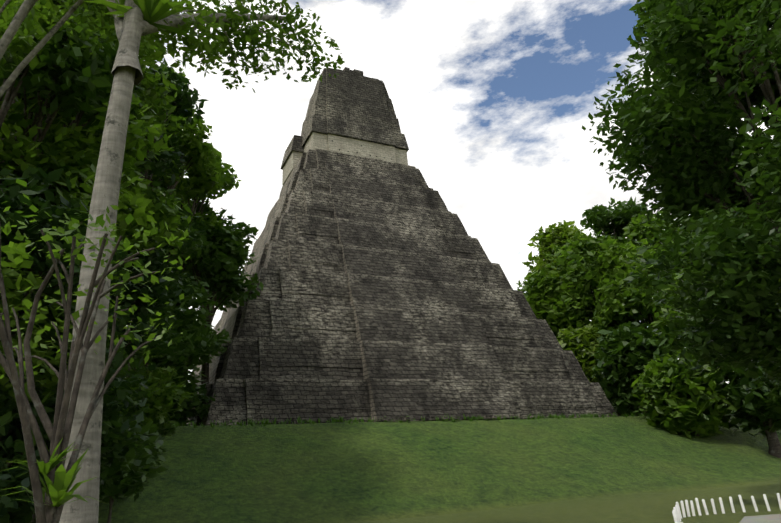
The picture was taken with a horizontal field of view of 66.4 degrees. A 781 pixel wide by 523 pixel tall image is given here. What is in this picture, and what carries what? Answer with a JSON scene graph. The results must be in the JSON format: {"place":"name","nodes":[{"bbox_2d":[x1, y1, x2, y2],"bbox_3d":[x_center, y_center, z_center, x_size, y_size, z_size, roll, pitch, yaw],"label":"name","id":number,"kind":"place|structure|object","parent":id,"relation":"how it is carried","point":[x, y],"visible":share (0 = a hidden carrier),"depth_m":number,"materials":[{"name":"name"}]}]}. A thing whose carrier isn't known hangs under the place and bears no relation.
{"place":"outdoors","nodes":[
{"label":"outdoors","id":0,"kind":"place"},
{"bbox_2d":[282,132,407,184],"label":"temple walls","id":1,"kind":"structure","parent":0,"point":[344,145],"depth_m":69.00,"materials":[{"name":"beige stone"}]},
{"bbox_2d":[281,67,408,169],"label":"temple roof","id":2,"kind":"structure","parent":1,"relation":"on","point":[347,102],"depth_m":71.24,"materials":[{"name":"grey stone"}]},
{"bbox_2d":[31,393,780,522],"bbox_3d":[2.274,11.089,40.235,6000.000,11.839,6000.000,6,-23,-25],"label":"ground","id":3,"kind":"structure","parent":0,"point":[634,469],"depth_m":34.22,"materials":[{"name":"green plant"}]},
{"bbox_2d":[0,179,189,522],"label":"small tree","id":4,"kind":"object","parent":3,"relation":"on","point":[58,430],"depth_m":8.22,"materials":[{"name":"green plant"}]},
{"bbox_2d":[0,0,263,522],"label":"jungle tree","id":5,"kind":"object","parent":3,"relation":"on","point":[128,467],"depth_m":24.71,"materials":[{"name":"green plant"}]},
{"bbox_2d":[0,66,207,522],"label":"jungle tree leaves","id":6,"kind":"object","parent":5,"relation":"attached to","point":[14,198],"visible":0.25,"depth_m":17.95,"materials":[{"name":"green plant"}]},
{"bbox_2d":[0,0,240,433],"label":"jungle tree leaves","id":7,"kind":"object","parent":5,"relation":"attached to","point":[208,178],"visible":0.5,"depth_m":24.00,"materials":[{"name":"green plant"}]},
{"bbox_2d":[0,0,344,522],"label":"pale tree","id":8,"kind":"object","parent":3,"relation":"on","point":[132,26],"depth_m":13.61,"materials":[{"name":"grey plant"}]},
{"bbox_2d":[2,0,198,506],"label":"epiphyte bromeliad leaves","id":9,"kind":"object","parent":8,"relation":"attached to","point":[59,494],"visible":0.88,"depth_m":7.54,"materials":[{"name":"green plant"}]},
{"bbox_2d":[190,414,612,425],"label":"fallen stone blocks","id":10,"kind":"structure","parent":3,"relation":"on","point":[423,418],"depth_m":43.50,"materials":[{"name":"grey stone"}]},
{"bbox_2d":[186,149,618,425],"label":"pyramid","id":11,"kind":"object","parent":3,"relation":"on","point":[389,292],"visible":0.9,"depth_m":52.38,"materials":[{"name":"grey stone"}]},
{"bbox_2d":[168,411,733,427],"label":"bank grass tufts","id":12,"kind":"object","parent":3,"relation":"on","point":[251,423],"visible":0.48,"depth_m":42.57,"materials":[{"name":"green plant"}]},
{"bbox_2d":[516,197,780,458],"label":"tree","id":13,"kind":"object","parent":3,"relation":"on","point":[676,395],"depth_m":58.36,"materials":[{"name":"green plant"}]},
{"bbox_2d":[522,220,780,402],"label":"leaves","id":14,"kind":"object","parent":13,"relation":"on","point":[582,343],"visible":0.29,"depth_m":67.01,"materials":[{"name":"green plant"}]},
{"bbox_2d":[675,505,680,520],"bbox_3d":[9.582,8.444,19.840,0.097,0.656,0.102,-9,-24,16],"label":"post","id":15,"kind":"object","parent":3,"relation":"on","point":[676,506],"visible":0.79,"depth_m":19.85,"materials":[{"name":"white paint"}]},
{"bbox_2d":[582,0,780,397],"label":"tree","id":16,"kind":"object","parent":3,"relation":"on","point":[693,98],"depth_m":24.36,"materials":[{"name":"green plant"}]},
{"bbox_2d":[680,501,685,516],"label":"post","id":17,"kind":"object","parent":3,"relation":"on","point":[683,509],"visible":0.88,"depth_m":20.84,"materials":[{"name":"white paint"}]},
{"bbox_2d":[685,500,690,516],"bbox_3d":[10.456,8.752,20.970,0.097,0.705,0.146,5,-23,-24],"label":"post","id":18,"kind":"object","parent":3,"relation":"on","point":[687,508],"visible":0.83,"depth_m":20.95,"materials":[{"name":"white paint"}]},
{"bbox_2d":[690,500,695,515],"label":"post","id":19,"kind":"object","parent":3,"relation":"on","point":[692,507],"visible":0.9,"depth_m":21.07,"materials":[{"name":"white paint"}]},
{"bbox_2d":[695,498,701,514],"bbox_3d":[10.956,8.790,21.206,0.097,0.728,0.102,18,-31,-38],"label":"post","id":20,"kind":"object","parent":3,"relation":"on","point":[698,506],"visible":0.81,"depth_m":21.20,"materials":[{"name":"white paint"}]},
{"bbox_2d":[702,499,708,514],"bbox_3d":[11.243,8.831,21.270,0.102,0.662,0.097,11,-29,-34],"label":"post","id":21,"kind":"object","parent":3,"relation":"on","point":[705,506],"visible":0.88,"depth_m":21.27,"materials":[{"name":"white paint"}]},
{"bbox_2d":[711,498,716,513],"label":"post","id":22,"kind":"object","parent":3,"relation":"on","point":[713,506],"visible":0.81,"depth_m":21.30,"materials":[{"name":"white paint"}]},
{"bbox_2d":[719,497,724,513],"bbox_3d":[11.904,8.827,21.399,0.102,0.685,0.097,-23,-30,40],"label":"post","id":23,"kind":"object","parent":3,"relation":"on","point":[721,505],"visible":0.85,"depth_m":21.39,"materials":[{"name":"white paint"}]},
{"bbox_2d":[729,497,734,512],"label":"post","id":24,"kind":"object","parent":3,"relation":"on","point":[732,504],"visible":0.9,"depth_m":21.41,"materials":[{"name":"white paint"}]},
{"bbox_2d":[738,495,745,511],"bbox_3d":[12.668,8.787,21.464,0.102,0.734,0.153,-3,-21,-4],"label":"post","id":25,"kind":"object","parent":3,"relation":"on","point":[741,503],"visible":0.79,"depth_m":21.47,"materials":[{"name":"white paint"}]},
{"bbox_2d":[751,496,758,511],"bbox_3d":[13.099,8.779,21.429,0.102,0.675,0.097,10,-27,-37],"label":"post","id":26,"kind":"object","parent":3,"relation":"on","point":[754,504],"visible":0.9,"depth_m":21.41,"materials":[{"name":"white paint"}]},
{"bbox_2d":[763,494,770,510],"bbox_3d":[13.537,8.737,21.427,0.097,0.711,0.102,-4,-24,-4],"label":"post","id":27,"kind":"object","parent":3,"relation":"on","point":[766,502],"visible":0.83,"depth_m":21.42,"materials":[{"name":"white paint"}]},
{"bbox_2d":[777,493,780,509],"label":"post","id":28,"kind":"object","parent":3,"relation":"on","point":[779,498],"visible":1,"depth_m":21.39,"materials":[{"name":"white paint"}]},
{"bbox_2d":[126,0,773,383],"label":"sky","id":29,"kind":"structure","parent":0,"point":[492,100],"materials":[{"name":"white"}]},
{"bbox_2d":[739,514,780,522],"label":"gravel path","id":30,"kind":"structure","parent":0,"point":[773,518],"depth_m":19.08,"materials":[{"name":"beige gravel"}]}
]}

